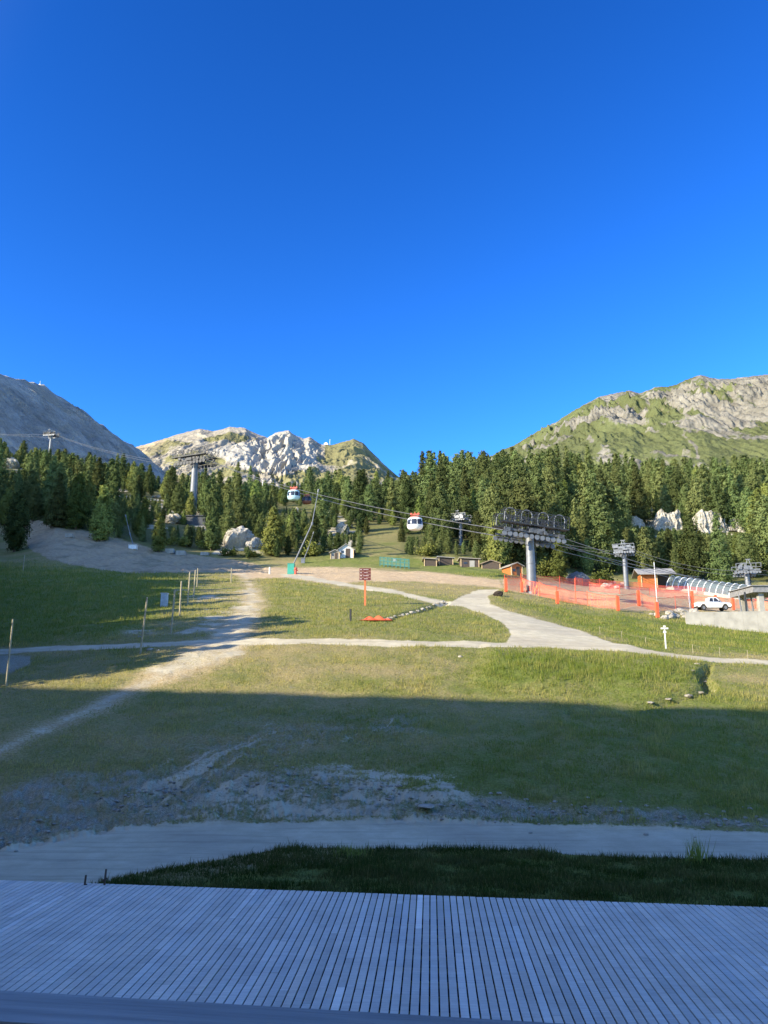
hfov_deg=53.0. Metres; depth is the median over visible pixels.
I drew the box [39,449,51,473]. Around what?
pine tree
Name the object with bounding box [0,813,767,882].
dirt road
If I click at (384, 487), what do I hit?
wood
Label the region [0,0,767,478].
sky
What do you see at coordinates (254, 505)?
pine tree
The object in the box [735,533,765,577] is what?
pine tree
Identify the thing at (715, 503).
pine tree
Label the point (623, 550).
lift pylon
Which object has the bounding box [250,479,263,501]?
larch tree
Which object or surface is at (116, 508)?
pine tree
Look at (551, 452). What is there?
pine tree
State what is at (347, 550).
door
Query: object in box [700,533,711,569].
pine tree
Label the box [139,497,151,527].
larch tree
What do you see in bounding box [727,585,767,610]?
station canopy
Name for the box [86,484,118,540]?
larch tree
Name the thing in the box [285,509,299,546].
spruce tree
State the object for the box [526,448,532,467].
spruce tree
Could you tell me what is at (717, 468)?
pine tree
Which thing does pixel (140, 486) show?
pine tree
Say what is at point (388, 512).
pine tree
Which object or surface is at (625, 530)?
pine tree
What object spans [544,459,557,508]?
spruce tree
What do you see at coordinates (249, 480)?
spruce tree
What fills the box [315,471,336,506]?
pine tree
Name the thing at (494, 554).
larch tree
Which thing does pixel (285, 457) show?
mountain
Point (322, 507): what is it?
pine tree
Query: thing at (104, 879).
peg
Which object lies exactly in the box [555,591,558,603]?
safety pad
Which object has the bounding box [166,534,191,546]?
shrub
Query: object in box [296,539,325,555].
shrub
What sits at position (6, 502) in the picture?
larch tree
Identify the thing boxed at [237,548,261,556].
shrub
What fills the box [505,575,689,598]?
safety net
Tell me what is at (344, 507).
pine tree
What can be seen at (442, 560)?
shed
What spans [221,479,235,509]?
pine tree
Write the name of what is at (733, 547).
larch tree
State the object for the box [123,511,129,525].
larch tree
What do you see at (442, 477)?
pine tree
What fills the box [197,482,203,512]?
pine tree
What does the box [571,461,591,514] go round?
pine tree
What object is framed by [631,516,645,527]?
rock face
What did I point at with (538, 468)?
pine tree
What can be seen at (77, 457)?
pine tree
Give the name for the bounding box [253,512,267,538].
pine tree
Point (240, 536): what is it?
boulder
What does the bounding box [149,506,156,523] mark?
pine tree
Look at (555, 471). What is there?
pine tree
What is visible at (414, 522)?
gondola cabin
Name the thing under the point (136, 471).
pine tree
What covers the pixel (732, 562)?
pine tree
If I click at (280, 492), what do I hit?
larch tree
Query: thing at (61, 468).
pine tree
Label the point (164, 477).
larch tree
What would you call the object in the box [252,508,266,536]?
pine tree
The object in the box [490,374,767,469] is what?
mountain
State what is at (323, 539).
pine tree
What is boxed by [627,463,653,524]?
spruce tree
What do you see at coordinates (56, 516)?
spruce tree
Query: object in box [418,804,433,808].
boulder
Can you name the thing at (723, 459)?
spruce tree
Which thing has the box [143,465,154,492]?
pine tree
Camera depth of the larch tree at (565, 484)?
228.16 m
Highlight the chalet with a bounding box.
[337,542,355,557]
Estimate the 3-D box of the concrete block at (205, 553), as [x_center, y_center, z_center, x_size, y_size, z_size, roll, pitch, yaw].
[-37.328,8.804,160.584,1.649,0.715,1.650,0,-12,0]
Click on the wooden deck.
(710, 964)
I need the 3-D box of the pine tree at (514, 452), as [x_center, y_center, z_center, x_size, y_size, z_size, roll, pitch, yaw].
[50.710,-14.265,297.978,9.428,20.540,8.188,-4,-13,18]
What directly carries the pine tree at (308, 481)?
on the ground at (24, 803)
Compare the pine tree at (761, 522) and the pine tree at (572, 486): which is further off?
the pine tree at (572, 486)
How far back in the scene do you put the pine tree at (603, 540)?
159.60 m
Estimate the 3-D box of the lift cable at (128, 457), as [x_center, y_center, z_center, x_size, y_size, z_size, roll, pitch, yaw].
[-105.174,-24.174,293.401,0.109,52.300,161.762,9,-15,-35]
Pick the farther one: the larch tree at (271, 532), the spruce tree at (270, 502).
the spruce tree at (270, 502)
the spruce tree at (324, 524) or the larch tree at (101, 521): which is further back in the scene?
the spruce tree at (324, 524)
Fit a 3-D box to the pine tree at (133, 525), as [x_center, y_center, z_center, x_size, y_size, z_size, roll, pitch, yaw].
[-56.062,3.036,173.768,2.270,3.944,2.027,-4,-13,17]
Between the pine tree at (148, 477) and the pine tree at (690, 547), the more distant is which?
the pine tree at (148, 477)
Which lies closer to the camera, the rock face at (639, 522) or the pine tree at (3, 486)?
the pine tree at (3, 486)
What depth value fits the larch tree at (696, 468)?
286.03 m
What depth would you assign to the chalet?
161.83 m
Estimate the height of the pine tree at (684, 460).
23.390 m
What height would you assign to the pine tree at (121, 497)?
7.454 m
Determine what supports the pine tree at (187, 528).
on the ground at (24, 803)
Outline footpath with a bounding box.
[0,638,767,664]
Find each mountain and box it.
[0,374,175,482]
[136,427,397,488]
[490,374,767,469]
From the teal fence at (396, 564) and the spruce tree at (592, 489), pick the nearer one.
the teal fence at (396, 564)
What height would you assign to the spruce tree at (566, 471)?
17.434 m
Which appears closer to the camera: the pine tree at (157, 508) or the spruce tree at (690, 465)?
the pine tree at (157, 508)
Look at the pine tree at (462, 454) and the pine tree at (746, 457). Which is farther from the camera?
the pine tree at (462, 454)
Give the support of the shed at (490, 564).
on the ground at (24, 803)
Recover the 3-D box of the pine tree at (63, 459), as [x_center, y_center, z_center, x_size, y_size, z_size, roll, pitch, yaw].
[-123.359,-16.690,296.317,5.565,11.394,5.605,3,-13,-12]
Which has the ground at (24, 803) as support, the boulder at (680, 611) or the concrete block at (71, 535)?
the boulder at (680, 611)
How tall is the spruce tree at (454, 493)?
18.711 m
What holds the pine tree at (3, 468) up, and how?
on the ground at (24, 803)
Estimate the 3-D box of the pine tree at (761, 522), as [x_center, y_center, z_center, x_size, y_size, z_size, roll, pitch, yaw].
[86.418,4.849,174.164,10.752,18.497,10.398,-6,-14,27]
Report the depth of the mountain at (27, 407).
994.46 m
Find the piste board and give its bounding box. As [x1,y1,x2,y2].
[359,568,370,604]
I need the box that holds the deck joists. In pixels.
[163,914,697,1023]
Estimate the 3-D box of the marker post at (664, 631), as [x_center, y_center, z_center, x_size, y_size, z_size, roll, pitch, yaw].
[20.512,9.172,56.174,0.517,1.753,0.140,0,-12,0]
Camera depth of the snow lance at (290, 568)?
126.33 m
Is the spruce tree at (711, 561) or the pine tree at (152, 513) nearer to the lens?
the spruce tree at (711, 561)
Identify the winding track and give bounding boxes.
[282,574,610,649]
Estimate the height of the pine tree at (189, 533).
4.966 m
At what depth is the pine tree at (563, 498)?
182.90 m
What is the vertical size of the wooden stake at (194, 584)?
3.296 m
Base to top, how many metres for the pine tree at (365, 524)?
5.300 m
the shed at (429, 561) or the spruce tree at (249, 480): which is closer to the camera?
the shed at (429, 561)
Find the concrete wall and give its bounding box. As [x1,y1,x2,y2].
[685,611,767,632]
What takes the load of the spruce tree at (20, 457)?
on the ground at (24, 803)
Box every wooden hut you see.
[499,562,524,575]
[631,568,675,587]
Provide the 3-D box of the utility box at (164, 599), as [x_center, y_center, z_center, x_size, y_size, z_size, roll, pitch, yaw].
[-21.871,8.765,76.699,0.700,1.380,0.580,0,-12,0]
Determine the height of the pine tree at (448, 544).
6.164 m
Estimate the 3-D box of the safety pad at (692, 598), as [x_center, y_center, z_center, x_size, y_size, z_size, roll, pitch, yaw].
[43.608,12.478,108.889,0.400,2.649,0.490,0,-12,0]
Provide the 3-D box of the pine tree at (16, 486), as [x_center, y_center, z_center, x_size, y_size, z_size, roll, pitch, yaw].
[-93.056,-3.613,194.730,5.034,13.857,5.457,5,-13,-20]
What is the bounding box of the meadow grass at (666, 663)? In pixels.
[0,558,767,826]
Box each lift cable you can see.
[56,434,169,462]
[64,438,184,467]
[207,459,502,529]
[221,465,494,535]
[554,549,696,576]
[555,544,740,586]
[565,544,697,583]
[567,539,737,588]
[635,550,730,570]
[635,553,731,574]
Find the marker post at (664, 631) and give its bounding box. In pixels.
[661,626,667,648]
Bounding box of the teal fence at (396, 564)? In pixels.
[380,557,408,568]
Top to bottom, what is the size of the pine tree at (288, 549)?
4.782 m
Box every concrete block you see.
[65,533,74,537]
[165,548,174,553]
[176,550,185,555]
[200,552,209,555]
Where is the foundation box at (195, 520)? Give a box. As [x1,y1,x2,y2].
[180,515,204,525]
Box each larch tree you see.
[0,487,13,524]
[32,447,40,470]
[56,472,93,528]
[83,476,97,520]
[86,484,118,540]
[122,461,135,491]
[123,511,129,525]
[133,511,145,535]
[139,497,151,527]
[148,512,168,551]
[160,471,169,499]
[179,510,186,524]
[184,491,198,514]
[249,485,258,497]
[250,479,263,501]
[255,506,285,555]
[277,483,285,503]
[284,511,300,539]
[302,525,308,544]
[339,497,344,514]
[372,471,379,486]
[376,509,381,523]
[389,507,396,525]
[412,497,424,524]
[468,488,479,516]
[483,520,509,564]
[550,537,569,581]
[561,479,572,502]
[576,462,581,476]
[678,534,695,574]
[691,464,698,483]
[730,532,743,565]
[744,487,765,533]
[760,482,767,502]
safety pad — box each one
[504,578,507,591]
[520,582,523,591]
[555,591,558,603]
[615,596,619,610]
[636,590,640,605]
[655,602,659,617]
[690,591,693,607]
[731,598,734,609]
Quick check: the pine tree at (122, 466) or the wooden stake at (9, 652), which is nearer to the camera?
the wooden stake at (9, 652)
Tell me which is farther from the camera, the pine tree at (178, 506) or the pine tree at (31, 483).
the pine tree at (178, 506)
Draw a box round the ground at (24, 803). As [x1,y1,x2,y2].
[0,467,767,1023]
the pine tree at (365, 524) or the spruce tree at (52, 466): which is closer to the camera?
the spruce tree at (52, 466)
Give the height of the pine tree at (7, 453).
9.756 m
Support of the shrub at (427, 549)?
on the ground at (24, 803)
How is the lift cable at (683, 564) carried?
attached to the lift pylon at (623, 550)
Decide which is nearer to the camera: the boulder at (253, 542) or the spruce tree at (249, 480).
the boulder at (253, 542)
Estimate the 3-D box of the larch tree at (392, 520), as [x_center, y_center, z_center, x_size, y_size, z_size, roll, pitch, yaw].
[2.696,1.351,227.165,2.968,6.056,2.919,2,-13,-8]
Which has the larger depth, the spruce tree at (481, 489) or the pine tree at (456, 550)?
the spruce tree at (481, 489)
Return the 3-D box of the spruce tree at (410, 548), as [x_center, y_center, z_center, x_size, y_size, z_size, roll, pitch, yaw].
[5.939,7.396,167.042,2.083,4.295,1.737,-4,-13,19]
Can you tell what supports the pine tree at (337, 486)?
on the ground at (24, 803)
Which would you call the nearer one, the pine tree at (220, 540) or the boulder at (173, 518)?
the pine tree at (220, 540)
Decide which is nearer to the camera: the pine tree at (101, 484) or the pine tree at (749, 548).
the pine tree at (749, 548)
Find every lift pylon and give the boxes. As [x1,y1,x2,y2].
[43,429,60,448]
[172,446,218,514]
[450,510,471,544]
[492,507,569,593]
[612,540,634,588]
[731,559,761,584]
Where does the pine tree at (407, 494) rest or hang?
on the ground at (24, 803)
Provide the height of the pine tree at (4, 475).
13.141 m
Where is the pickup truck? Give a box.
[694,597,731,610]
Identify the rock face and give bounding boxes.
[5,457,19,468]
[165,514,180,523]
[336,522,348,534]
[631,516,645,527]
[651,508,682,530]
[692,509,728,532]
[727,517,744,531]
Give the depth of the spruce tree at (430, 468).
247.45 m
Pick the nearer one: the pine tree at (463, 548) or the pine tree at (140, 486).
the pine tree at (463, 548)
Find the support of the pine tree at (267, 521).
on the ground at (24, 803)
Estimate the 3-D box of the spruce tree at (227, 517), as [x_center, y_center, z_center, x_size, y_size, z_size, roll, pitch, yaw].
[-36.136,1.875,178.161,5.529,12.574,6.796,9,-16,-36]
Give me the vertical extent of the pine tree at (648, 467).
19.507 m
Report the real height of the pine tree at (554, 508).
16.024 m
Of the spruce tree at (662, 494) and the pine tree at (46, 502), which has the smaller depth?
the pine tree at (46, 502)
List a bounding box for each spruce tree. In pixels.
[16,443,24,465]
[40,455,57,515]
[40,472,67,527]
[68,455,72,467]
[71,463,74,476]
[85,455,93,481]
[107,460,123,500]
[129,479,139,496]
[135,516,146,541]
[166,495,171,511]
[176,525,180,541]
[184,477,190,494]
[198,468,210,488]
[219,494,236,544]
[232,462,242,500]
[235,475,242,493]
[246,466,253,498]
[267,480,279,507]
[268,494,272,511]
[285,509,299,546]
[294,537,298,550]
[319,515,329,538]
[351,534,355,546]
[354,520,360,536]
[355,533,361,553]
[382,477,400,519]
[397,518,406,541]
[407,537,414,554]
[412,451,425,488]
[416,450,435,510]
[417,475,436,537]
[421,450,428,476]
[425,509,437,541]
[427,526,436,553]
[436,450,446,471]
[440,523,446,551]
[445,472,460,536]
[458,466,473,500]
[472,475,486,516]
[478,474,512,560]
[479,498,485,518]
[504,453,511,465]
[505,466,515,512]
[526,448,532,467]
[534,522,548,564]
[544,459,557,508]
[554,443,564,476]
[562,446,576,472]
[562,457,570,482]
[567,461,575,490]
[567,499,579,540]
[577,465,620,532]
[583,444,593,461]
[584,479,598,529]
[611,453,622,473]
[622,453,629,476]
[625,455,649,501]
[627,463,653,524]
[646,458,655,505]
[648,460,663,505]
[650,490,662,521]
[651,466,674,518]
[667,542,684,576]
[680,464,690,491]
[685,463,692,483]
[688,458,694,475]
[698,512,736,582]
[703,537,718,577]
[721,456,727,466]
[724,465,744,527]
[748,496,762,564]
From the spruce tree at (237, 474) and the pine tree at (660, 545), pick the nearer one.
the pine tree at (660, 545)
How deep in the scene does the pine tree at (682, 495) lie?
244.61 m
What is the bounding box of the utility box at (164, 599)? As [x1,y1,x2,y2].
[160,593,168,606]
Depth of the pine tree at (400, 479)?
269.93 m
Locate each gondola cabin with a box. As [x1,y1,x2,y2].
[287,486,299,500]
[302,494,311,504]
[407,512,422,530]
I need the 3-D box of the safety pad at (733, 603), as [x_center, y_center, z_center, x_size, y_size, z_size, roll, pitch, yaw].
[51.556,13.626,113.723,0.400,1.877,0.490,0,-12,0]
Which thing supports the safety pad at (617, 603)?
on the ground at (24, 803)
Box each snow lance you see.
[125,515,137,549]
[287,489,318,573]
[301,532,313,562]
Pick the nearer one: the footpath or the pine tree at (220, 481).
the footpath
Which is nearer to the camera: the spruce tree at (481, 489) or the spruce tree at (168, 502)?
the spruce tree at (481, 489)
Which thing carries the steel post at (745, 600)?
on the ground at (24, 803)
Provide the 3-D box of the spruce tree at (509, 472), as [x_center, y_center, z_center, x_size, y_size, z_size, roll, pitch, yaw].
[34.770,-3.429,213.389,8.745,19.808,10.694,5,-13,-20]
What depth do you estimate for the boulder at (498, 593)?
89.45 m
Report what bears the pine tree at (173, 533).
on the ground at (24, 803)
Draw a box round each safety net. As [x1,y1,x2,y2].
[504,575,615,608]
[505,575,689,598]
[520,573,582,584]
[575,577,767,598]
[617,593,690,610]
[694,596,767,608]
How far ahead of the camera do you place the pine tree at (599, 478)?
215.11 m
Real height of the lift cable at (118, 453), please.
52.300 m
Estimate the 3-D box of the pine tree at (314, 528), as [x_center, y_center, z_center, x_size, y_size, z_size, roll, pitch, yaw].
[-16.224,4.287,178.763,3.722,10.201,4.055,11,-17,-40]
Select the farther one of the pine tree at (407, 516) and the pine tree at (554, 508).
the pine tree at (407, 516)
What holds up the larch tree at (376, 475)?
on the ground at (24, 803)
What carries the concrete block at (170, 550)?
on the bare slope
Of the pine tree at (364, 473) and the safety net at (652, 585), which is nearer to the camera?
the safety net at (652, 585)
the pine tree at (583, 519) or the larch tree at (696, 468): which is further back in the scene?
the larch tree at (696, 468)
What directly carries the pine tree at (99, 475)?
on the ground at (24, 803)
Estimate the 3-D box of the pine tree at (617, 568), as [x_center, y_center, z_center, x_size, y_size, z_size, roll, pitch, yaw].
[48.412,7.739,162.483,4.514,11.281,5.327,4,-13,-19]
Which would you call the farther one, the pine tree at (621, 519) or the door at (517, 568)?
the pine tree at (621, 519)
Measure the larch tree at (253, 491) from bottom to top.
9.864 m
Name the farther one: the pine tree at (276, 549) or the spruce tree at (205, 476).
the spruce tree at (205, 476)
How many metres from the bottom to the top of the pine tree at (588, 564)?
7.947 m
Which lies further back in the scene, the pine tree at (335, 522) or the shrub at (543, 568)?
the pine tree at (335, 522)
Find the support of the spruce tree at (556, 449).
on the ground at (24, 803)
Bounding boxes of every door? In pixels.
[346,549,349,557]
[470,561,474,566]
[516,567,519,575]
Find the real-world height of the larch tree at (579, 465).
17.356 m
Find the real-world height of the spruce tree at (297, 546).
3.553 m
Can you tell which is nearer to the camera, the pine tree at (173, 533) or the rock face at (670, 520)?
the pine tree at (173, 533)
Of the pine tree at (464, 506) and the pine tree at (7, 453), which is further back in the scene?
the pine tree at (7, 453)
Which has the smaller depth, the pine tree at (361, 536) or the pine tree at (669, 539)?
the pine tree at (669, 539)
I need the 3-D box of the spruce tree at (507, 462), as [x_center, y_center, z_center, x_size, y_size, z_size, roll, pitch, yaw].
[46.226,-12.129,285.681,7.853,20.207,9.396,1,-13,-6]
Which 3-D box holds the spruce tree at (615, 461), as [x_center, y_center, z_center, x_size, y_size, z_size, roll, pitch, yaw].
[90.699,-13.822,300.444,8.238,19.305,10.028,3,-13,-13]
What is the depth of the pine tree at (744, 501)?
222.81 m
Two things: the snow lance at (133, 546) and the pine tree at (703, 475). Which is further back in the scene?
the pine tree at (703, 475)
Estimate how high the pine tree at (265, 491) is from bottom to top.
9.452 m
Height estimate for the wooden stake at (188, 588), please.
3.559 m
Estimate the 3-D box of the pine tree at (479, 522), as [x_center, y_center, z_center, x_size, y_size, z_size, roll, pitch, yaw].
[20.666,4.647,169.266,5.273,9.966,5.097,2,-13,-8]
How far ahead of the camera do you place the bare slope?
143.00 m
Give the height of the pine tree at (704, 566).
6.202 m
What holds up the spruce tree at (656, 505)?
on the ground at (24, 803)
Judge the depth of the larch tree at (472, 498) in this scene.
210.89 m
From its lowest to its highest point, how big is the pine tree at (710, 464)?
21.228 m
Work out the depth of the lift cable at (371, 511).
132.19 m
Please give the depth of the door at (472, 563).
146.95 m
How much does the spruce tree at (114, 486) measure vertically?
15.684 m
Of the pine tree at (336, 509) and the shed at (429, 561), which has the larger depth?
the pine tree at (336, 509)
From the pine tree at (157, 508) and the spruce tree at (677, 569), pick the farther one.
the pine tree at (157, 508)
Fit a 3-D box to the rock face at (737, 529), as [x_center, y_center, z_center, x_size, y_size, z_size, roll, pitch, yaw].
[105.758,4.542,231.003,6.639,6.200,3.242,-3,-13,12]
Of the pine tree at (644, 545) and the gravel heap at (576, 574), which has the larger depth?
the pine tree at (644, 545)
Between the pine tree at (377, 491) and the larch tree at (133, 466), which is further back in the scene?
the larch tree at (133, 466)
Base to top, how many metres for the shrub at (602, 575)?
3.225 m
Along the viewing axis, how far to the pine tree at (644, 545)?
160.78 m
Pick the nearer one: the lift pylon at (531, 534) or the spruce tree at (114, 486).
the lift pylon at (531, 534)
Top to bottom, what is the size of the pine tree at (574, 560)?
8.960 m
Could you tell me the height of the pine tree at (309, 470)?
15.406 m
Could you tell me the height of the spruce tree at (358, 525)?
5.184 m
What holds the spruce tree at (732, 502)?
on the ground at (24, 803)
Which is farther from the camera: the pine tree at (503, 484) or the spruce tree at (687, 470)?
the spruce tree at (687, 470)
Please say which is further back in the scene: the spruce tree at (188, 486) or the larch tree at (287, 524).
the spruce tree at (188, 486)
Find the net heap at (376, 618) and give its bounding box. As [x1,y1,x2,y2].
[361,616,391,620]
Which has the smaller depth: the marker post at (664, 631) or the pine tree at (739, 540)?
the marker post at (664, 631)
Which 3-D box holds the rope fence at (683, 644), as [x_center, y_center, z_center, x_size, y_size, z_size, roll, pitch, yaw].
[21.442,9.709,56.901,2.649,3.426,15.340,9,-15,-36]
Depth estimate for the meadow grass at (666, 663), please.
44.99 m
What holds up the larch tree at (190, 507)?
on the ground at (24, 803)
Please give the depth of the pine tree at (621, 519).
211.49 m
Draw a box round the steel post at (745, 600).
[744,592,747,610]
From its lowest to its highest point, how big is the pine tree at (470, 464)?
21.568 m
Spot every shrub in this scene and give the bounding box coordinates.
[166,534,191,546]
[195,538,221,548]
[219,545,238,555]
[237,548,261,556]
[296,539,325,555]
[413,542,443,555]
[536,557,565,576]
[588,568,617,584]
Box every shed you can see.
[329,549,340,558]
[422,558,437,565]
[436,556,454,564]
[457,557,480,566]
[480,560,501,568]
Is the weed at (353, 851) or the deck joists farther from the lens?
the weed at (353, 851)
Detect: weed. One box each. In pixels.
[331,842,372,857]
[683,831,715,863]
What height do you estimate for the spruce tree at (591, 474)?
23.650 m
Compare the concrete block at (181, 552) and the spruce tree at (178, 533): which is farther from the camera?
the spruce tree at (178, 533)
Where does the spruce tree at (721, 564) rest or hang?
on the ground at (24, 803)
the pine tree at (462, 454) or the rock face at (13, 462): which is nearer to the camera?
the rock face at (13, 462)
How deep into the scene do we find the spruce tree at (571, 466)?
262.23 m
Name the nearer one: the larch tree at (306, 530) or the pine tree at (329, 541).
the pine tree at (329, 541)
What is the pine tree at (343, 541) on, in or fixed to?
on the ground at (24, 803)
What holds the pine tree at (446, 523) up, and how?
on the ground at (24, 803)
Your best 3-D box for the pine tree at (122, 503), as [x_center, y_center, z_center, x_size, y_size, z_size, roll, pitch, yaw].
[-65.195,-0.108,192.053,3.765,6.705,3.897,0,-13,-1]
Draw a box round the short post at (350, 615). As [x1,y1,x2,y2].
[349,609,351,620]
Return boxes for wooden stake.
[5,619,13,685]
[139,597,147,653]
[170,589,175,632]
[179,581,181,615]
[187,572,190,604]
[193,570,195,597]
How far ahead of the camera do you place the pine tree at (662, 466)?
320.46 m
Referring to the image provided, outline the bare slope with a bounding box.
[26,520,263,572]
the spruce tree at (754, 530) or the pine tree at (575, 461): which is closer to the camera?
the spruce tree at (754, 530)
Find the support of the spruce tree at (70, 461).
on the ground at (24, 803)
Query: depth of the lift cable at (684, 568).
136.31 m
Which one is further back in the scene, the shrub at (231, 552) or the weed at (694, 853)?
the shrub at (231, 552)
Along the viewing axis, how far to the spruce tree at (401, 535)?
194.79 m
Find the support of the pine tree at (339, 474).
on the ground at (24, 803)
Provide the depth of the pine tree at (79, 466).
272.36 m
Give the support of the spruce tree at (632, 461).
on the ground at (24, 803)
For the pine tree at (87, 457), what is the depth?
356.39 m
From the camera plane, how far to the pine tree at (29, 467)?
245.02 m
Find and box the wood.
[0,438,767,574]
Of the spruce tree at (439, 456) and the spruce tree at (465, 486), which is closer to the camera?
the spruce tree at (465, 486)
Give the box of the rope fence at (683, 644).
[599,627,761,656]
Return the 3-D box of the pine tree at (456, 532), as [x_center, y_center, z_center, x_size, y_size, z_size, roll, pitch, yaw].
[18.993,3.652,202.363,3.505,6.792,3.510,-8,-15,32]
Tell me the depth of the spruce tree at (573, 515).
178.15 m
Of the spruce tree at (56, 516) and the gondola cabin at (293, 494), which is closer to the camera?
the gondola cabin at (293, 494)
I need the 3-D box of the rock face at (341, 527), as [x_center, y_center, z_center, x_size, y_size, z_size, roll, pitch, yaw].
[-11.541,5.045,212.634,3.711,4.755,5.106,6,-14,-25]
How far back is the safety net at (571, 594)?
94.39 m
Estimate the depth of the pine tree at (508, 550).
149.06 m
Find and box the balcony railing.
[0,990,561,1023]
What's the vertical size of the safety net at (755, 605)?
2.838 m
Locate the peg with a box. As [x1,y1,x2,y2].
[102,869,107,884]
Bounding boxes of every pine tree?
[0,448,8,478]
[0,471,8,489]
[0,479,10,513]
[0,489,35,551]
[4,447,11,466]
[10,471,23,514]
[14,469,26,497]
[17,440,27,456]
[21,469,39,516]
[25,455,34,467]
[25,463,34,470]
[25,485,44,520]
[29,450,39,472]
[33,467,41,483]
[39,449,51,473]
[41,463,69,521]
[43,480,53,511]
[51,449,62,462]
[60,455,70,467]
[72,455,80,463]
[74,461,84,474]
[82,452,92,463]
[90,457,109,490]
[94,482,103,499]
[110,501,123,531]
[115,520,124,537]
[118,453,129,485]
[118,495,127,512]
[119,498,128,522]
[126,498,133,518]
[127,466,142,494]
[130,493,141,513]
[130,517,137,532]
[132,475,144,499]
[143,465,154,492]
[148,474,156,495]
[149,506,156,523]
[154,503,160,519]
[160,466,179,502]
[161,506,167,522]
[166,483,187,514]
[171,527,178,541]
[178,473,185,489]
[183,524,188,537]
[187,527,194,547]
[195,527,203,543]
[197,479,210,514]
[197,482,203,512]
[202,483,225,524]
[203,506,219,550]
[212,470,224,491]
[216,523,224,545]
[219,488,256,527]
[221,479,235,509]
[237,481,251,504]
[245,494,264,535]
[246,520,253,530]
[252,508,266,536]
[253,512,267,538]
[259,506,282,537]
[261,480,268,499]
[261,498,269,515]
[272,537,281,556]
[280,489,288,505]
[284,535,292,554]
[300,508,308,525]
[300,518,305,535]
[301,466,317,492]
[302,473,313,495]
[306,509,321,545]
[312,478,333,535]
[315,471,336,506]
[318,532,329,551]
[327,533,332,550]
[332,514,337,526]
[332,532,341,549]
[333,468,345,486]
[333,482,340,496]
[334,502,339,517]
[340,476,353,512]
[340,533,345,545]
[341,500,348,517]
[347,469,367,517]
[350,496,373,530]
[355,484,379,521]
[355,528,365,548]
[361,469,368,488]
[362,517,369,534]
[372,480,383,510]
[384,505,390,522]
[392,469,406,499]
[394,475,422,509]
[396,479,415,520]
[402,507,411,533]
[419,537,426,546]
[422,482,458,534]
[426,464,450,501]
[434,535,445,554]
[438,518,453,541]
[444,527,453,553]
[446,453,470,491]
[452,514,458,536]
[454,541,458,554]
[455,494,475,538]
[459,449,467,459]
[461,540,466,553]
[464,452,476,476]
[467,511,486,551]
[468,450,493,501]
[471,541,481,557]
[477,487,490,531]
[483,467,515,528]
[488,454,504,479]
[496,511,513,565]
[499,476,547,566]
[506,450,518,465]
[509,454,530,481]
[524,453,545,481]
[527,456,544,501]
[530,473,558,519]
[540,494,576,562]
[541,456,562,485]
[543,448,563,479]
[552,482,572,533]
[564,530,582,568]
[567,471,581,498]
[569,455,580,473]
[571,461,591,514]
[576,510,592,563]
[579,493,621,571]
[579,538,597,573]
[581,468,622,523]
[585,456,593,466]
[601,462,611,481]
[608,467,627,498]
[608,522,622,572]
[609,486,635,534]
[620,527,635,562]
[626,530,637,571]
[627,526,658,568]
[642,457,652,496]
[654,532,670,568]
[656,528,679,567]
[659,459,665,480]
[667,468,690,508]
[669,458,680,471]
[670,514,710,578]
[673,486,690,517]
[677,502,685,523]
[680,456,688,472]
[683,476,710,517]
[695,463,711,493]
[698,549,708,569]
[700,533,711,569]
[704,477,729,524]
[707,456,722,473]
[709,458,723,479]
[727,473,749,516]
[727,552,735,570]
[729,454,739,471]
[730,486,754,532]
[732,454,749,473]
[733,533,746,568]
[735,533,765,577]
[737,457,749,479]
[740,494,767,568]
[744,457,765,492]
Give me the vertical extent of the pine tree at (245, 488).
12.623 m
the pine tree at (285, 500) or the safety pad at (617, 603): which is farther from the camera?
the pine tree at (285, 500)
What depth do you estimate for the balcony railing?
1.32 m
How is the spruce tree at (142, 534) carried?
on the ground at (24, 803)
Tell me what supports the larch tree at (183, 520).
on the ground at (24, 803)
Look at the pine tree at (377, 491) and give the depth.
262.09 m
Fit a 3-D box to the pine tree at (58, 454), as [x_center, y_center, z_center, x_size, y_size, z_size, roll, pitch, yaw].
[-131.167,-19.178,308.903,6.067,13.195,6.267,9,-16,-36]
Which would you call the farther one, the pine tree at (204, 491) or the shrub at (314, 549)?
the pine tree at (204, 491)
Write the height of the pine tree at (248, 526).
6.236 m
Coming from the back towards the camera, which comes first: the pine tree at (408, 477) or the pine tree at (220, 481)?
the pine tree at (220, 481)
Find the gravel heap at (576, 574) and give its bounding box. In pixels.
[565,571,589,585]
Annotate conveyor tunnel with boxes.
[666,576,755,600]
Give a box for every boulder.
[222,526,254,546]
[245,537,264,548]
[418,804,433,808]
[493,591,502,596]
[675,609,686,612]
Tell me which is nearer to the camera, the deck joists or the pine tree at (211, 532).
the deck joists
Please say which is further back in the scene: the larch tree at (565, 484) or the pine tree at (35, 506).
the larch tree at (565, 484)
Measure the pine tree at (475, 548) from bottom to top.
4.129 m
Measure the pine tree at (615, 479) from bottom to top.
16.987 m
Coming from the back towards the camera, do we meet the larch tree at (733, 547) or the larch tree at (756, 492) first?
the larch tree at (756, 492)
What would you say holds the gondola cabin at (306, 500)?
hanging from the lift cable at (371, 511)
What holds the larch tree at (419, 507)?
on the ground at (24, 803)
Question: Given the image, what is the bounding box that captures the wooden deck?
[0,880,767,1023]
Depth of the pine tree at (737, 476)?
237.05 m
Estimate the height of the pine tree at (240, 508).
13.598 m
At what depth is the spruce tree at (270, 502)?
260.62 m
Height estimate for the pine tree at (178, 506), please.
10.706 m

